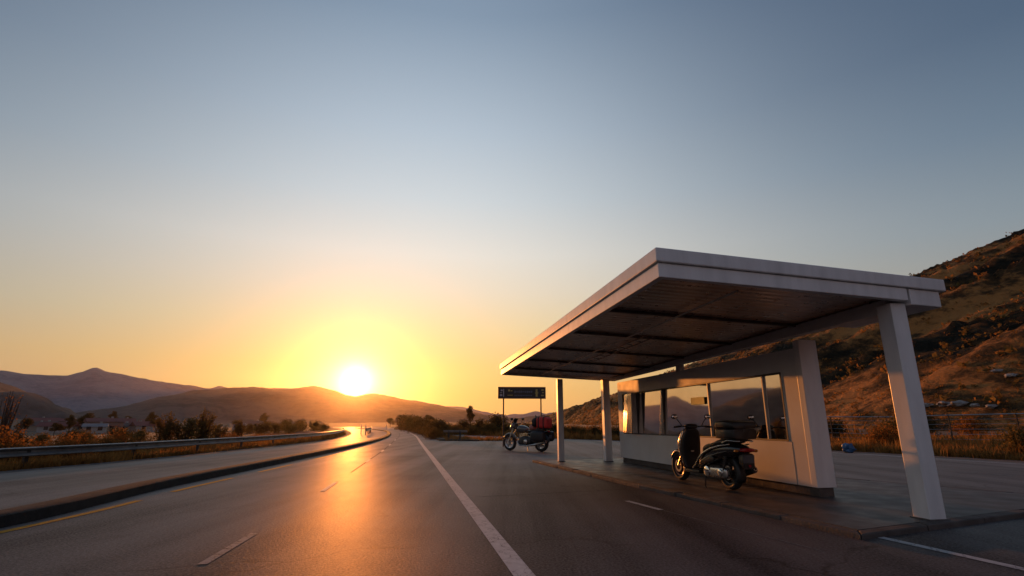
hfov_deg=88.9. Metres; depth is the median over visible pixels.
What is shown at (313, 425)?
shrub
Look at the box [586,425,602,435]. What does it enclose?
shrub
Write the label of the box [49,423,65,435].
tree
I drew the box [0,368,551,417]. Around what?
mountain
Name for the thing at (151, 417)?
tree
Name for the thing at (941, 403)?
boulder
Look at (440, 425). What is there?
shrub
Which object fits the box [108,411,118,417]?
tree
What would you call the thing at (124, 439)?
shrub
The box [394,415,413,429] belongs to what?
shrub
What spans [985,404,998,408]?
boulder
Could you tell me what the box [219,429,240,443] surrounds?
shrub
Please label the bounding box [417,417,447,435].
shrub
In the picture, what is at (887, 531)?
kerb
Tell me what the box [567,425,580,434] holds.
shrub
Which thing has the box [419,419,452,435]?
shrub
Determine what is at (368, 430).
guardrail
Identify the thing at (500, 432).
dry grass
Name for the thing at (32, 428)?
house
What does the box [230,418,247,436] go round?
shrub
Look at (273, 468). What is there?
yellow line
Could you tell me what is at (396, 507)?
road
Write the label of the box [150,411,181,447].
shrub
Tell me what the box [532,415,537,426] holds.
roll bag
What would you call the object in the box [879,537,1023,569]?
lane dash
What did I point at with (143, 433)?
shrub
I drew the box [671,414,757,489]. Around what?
scooter
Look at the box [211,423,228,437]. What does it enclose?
shrub
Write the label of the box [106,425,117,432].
house
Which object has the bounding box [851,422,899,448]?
shrub
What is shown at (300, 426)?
shrub
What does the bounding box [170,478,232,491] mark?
yellow line
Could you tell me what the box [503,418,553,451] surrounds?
motorcycle
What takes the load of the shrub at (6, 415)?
on the ground at (367, 424)
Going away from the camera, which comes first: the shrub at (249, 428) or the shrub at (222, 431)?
the shrub at (222, 431)
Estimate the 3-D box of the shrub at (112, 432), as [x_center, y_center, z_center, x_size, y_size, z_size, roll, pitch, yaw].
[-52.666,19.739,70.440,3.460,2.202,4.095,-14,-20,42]
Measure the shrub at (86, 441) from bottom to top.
1.168 m
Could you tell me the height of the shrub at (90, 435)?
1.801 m
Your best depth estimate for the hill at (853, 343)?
72.64 m
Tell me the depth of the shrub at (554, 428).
47.86 m
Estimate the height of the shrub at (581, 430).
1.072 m
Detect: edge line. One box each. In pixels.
[402,430,534,575]
[462,435,1013,463]
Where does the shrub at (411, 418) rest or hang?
on the ground at (367, 424)
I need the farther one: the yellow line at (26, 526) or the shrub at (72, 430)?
the shrub at (72, 430)
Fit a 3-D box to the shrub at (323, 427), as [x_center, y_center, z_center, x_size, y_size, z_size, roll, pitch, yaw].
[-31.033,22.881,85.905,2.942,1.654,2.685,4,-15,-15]
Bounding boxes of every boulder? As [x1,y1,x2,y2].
[936,401,949,406]
[947,400,968,406]
[969,403,979,406]
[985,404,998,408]
[991,369,1002,372]
[1004,373,1018,377]
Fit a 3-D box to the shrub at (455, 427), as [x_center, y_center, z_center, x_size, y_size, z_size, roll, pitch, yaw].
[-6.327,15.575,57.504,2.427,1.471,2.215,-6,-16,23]
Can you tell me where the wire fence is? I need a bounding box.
[826,413,1023,440]
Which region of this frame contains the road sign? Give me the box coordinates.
[498,387,545,446]
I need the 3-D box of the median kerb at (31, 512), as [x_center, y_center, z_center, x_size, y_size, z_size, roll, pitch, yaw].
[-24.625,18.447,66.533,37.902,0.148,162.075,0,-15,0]
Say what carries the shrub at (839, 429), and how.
on the ground at (367, 424)
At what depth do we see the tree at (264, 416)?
228.95 m
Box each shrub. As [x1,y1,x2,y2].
[0,391,27,439]
[0,425,35,461]
[0,435,46,461]
[9,430,31,446]
[26,438,56,460]
[28,431,53,445]
[37,432,85,459]
[55,427,84,440]
[55,432,101,457]
[76,429,101,443]
[85,433,127,454]
[94,426,140,456]
[105,426,131,438]
[121,427,151,441]
[137,436,155,450]
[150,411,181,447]
[171,417,200,446]
[193,407,217,445]
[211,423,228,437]
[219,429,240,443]
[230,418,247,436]
[243,423,255,433]
[250,422,269,434]
[269,421,286,433]
[277,418,292,428]
[282,423,298,433]
[293,419,309,431]
[307,420,321,430]
[315,422,331,431]
[392,413,410,429]
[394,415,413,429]
[399,414,420,430]
[403,416,428,433]
[412,422,424,434]
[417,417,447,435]
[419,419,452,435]
[421,426,443,438]
[422,418,450,436]
[446,423,462,434]
[455,418,470,433]
[462,425,482,434]
[467,419,486,432]
[478,421,500,435]
[488,412,508,433]
[497,422,511,432]
[505,422,521,433]
[546,422,565,432]
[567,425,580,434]
[574,426,589,434]
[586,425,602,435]
[612,426,619,437]
[827,417,850,436]
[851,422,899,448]
[858,415,936,440]
[926,411,944,435]
[944,409,998,436]
[987,421,1023,453]
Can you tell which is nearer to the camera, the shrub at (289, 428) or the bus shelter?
the bus shelter
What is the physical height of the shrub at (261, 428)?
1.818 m
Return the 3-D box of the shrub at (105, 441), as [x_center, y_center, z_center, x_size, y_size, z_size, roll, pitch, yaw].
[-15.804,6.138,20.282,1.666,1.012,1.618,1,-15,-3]
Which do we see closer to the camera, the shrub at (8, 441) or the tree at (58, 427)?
the shrub at (8, 441)
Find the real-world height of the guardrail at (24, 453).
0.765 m
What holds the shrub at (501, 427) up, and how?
on the ground at (367, 424)
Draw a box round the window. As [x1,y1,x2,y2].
[622,372,788,440]
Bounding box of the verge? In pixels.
[414,431,478,440]
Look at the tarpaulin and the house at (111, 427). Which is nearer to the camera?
the tarpaulin
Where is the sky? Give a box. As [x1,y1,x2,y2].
[0,0,1023,414]
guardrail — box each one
[0,428,344,466]
[365,427,371,434]
[443,430,466,438]
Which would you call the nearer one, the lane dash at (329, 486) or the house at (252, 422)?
the lane dash at (329, 486)
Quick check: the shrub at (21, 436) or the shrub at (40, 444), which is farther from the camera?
the shrub at (21, 436)
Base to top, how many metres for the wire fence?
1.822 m
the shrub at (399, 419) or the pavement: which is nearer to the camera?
the pavement
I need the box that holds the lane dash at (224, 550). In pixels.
[198,533,257,563]
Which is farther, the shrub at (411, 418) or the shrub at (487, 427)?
the shrub at (411, 418)
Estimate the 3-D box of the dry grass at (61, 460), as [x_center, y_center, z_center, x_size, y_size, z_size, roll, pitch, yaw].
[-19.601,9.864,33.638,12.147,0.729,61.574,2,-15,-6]
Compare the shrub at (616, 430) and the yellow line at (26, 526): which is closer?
the yellow line at (26, 526)
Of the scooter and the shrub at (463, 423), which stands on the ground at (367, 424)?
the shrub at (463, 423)
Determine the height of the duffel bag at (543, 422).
0.583 m
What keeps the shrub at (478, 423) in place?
on the ground at (367, 424)
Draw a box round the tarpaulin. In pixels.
[841,443,856,452]
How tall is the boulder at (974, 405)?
0.355 m
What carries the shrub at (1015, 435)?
on the ground at (367, 424)
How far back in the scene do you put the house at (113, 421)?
167.26 m
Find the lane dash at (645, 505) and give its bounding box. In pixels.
[627,501,663,509]
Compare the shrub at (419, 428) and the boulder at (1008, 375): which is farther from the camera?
the shrub at (419, 428)
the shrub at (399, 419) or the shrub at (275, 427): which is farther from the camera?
the shrub at (399, 419)
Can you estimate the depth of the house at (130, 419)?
210.47 m
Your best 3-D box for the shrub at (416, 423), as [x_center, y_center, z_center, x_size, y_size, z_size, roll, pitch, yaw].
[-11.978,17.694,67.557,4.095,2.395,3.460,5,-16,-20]
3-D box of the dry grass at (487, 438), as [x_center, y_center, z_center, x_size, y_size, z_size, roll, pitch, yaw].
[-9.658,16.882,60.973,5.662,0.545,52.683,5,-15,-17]
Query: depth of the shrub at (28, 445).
16.78 m
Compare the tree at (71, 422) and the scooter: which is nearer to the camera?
the scooter
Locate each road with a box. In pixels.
[0,427,633,575]
[427,434,1023,575]
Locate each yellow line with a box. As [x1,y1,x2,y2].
[0,500,142,532]
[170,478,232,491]
[259,465,288,471]
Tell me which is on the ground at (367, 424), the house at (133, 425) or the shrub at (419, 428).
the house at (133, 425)
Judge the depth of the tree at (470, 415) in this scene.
125.44 m
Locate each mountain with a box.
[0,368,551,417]
[76,386,545,423]
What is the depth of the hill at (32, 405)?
558.46 m
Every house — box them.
[18,420,42,430]
[33,418,65,421]
[35,421,79,432]
[81,422,108,432]
[83,416,125,429]
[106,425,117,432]
[123,421,129,430]
[124,417,135,421]
[128,421,166,431]
[242,420,263,428]
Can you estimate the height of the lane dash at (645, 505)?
0.001 m
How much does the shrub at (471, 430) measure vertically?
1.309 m
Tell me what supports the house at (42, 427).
on the ground at (367, 424)
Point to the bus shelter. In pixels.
(655, 309)
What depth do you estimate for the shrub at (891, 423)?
26.00 m
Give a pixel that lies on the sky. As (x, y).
(395, 198)
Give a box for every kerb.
[0,428,390,527]
[532,458,1023,539]
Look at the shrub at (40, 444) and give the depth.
18.07 m
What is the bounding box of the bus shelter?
[500,247,950,520]
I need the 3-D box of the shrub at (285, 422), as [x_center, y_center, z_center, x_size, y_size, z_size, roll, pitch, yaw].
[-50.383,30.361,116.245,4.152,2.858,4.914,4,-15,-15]
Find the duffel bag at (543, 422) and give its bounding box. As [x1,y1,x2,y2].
[536,415,551,428]
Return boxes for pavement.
[538,458,1023,530]
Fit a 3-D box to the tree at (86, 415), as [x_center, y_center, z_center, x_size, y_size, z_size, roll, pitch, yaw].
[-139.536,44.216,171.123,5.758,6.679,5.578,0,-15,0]
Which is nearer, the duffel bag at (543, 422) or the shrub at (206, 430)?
the duffel bag at (543, 422)
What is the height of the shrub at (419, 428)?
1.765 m
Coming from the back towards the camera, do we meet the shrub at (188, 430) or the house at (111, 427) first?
the house at (111, 427)
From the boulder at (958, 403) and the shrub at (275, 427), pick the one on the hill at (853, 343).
the boulder at (958, 403)
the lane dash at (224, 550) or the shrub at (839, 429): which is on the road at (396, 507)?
the lane dash at (224, 550)
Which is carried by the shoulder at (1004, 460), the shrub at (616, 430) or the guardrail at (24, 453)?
the shrub at (616, 430)
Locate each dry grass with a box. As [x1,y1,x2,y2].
[0,430,345,470]
[442,435,517,440]
[451,422,861,439]
[495,428,1023,460]
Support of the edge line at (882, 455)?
on the slip road at (608, 521)
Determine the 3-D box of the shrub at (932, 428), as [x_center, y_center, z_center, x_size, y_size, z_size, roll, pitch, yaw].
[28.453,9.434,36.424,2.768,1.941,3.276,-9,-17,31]
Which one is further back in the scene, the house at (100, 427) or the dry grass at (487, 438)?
the house at (100, 427)
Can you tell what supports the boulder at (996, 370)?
on the hill at (853, 343)
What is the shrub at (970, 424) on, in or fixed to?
on the ground at (367, 424)
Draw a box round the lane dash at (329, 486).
[321,482,337,490]
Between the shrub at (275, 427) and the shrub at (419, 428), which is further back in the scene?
the shrub at (275, 427)
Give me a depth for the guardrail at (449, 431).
38.73 m
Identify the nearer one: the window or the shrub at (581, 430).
the window
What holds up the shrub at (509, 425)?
on the ground at (367, 424)
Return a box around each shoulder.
[0,428,350,473]
[461,434,1023,462]
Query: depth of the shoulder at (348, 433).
18.66 m
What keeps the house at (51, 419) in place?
on the ground at (367, 424)
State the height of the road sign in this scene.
3.285 m
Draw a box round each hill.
[0,382,82,418]
[530,229,1023,430]
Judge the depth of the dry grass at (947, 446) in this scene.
22.43 m
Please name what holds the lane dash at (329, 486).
on the road at (396, 507)
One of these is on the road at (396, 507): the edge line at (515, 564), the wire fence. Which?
the edge line at (515, 564)
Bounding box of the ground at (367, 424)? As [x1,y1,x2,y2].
[0,419,1020,462]
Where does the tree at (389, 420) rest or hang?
on the ground at (367, 424)
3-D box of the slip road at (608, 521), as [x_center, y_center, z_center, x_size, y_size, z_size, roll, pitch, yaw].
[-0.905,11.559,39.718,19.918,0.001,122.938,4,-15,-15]
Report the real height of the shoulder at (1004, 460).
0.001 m
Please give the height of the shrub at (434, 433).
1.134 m
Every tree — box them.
[14,418,33,431]
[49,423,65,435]
[64,414,76,430]
[76,413,93,423]
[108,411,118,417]
[145,411,156,420]
[259,413,267,423]
[386,418,395,424]
[466,406,474,424]
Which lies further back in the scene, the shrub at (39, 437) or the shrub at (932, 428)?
the shrub at (39, 437)
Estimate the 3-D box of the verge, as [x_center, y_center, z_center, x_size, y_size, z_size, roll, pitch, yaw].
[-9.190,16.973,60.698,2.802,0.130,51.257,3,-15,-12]
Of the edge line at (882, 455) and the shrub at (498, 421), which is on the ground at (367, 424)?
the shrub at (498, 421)
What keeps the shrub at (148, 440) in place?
on the ground at (367, 424)
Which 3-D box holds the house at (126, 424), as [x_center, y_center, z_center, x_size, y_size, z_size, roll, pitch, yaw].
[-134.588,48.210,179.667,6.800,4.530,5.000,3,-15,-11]
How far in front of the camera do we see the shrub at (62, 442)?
18.43 m
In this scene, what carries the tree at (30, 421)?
on the ground at (367, 424)

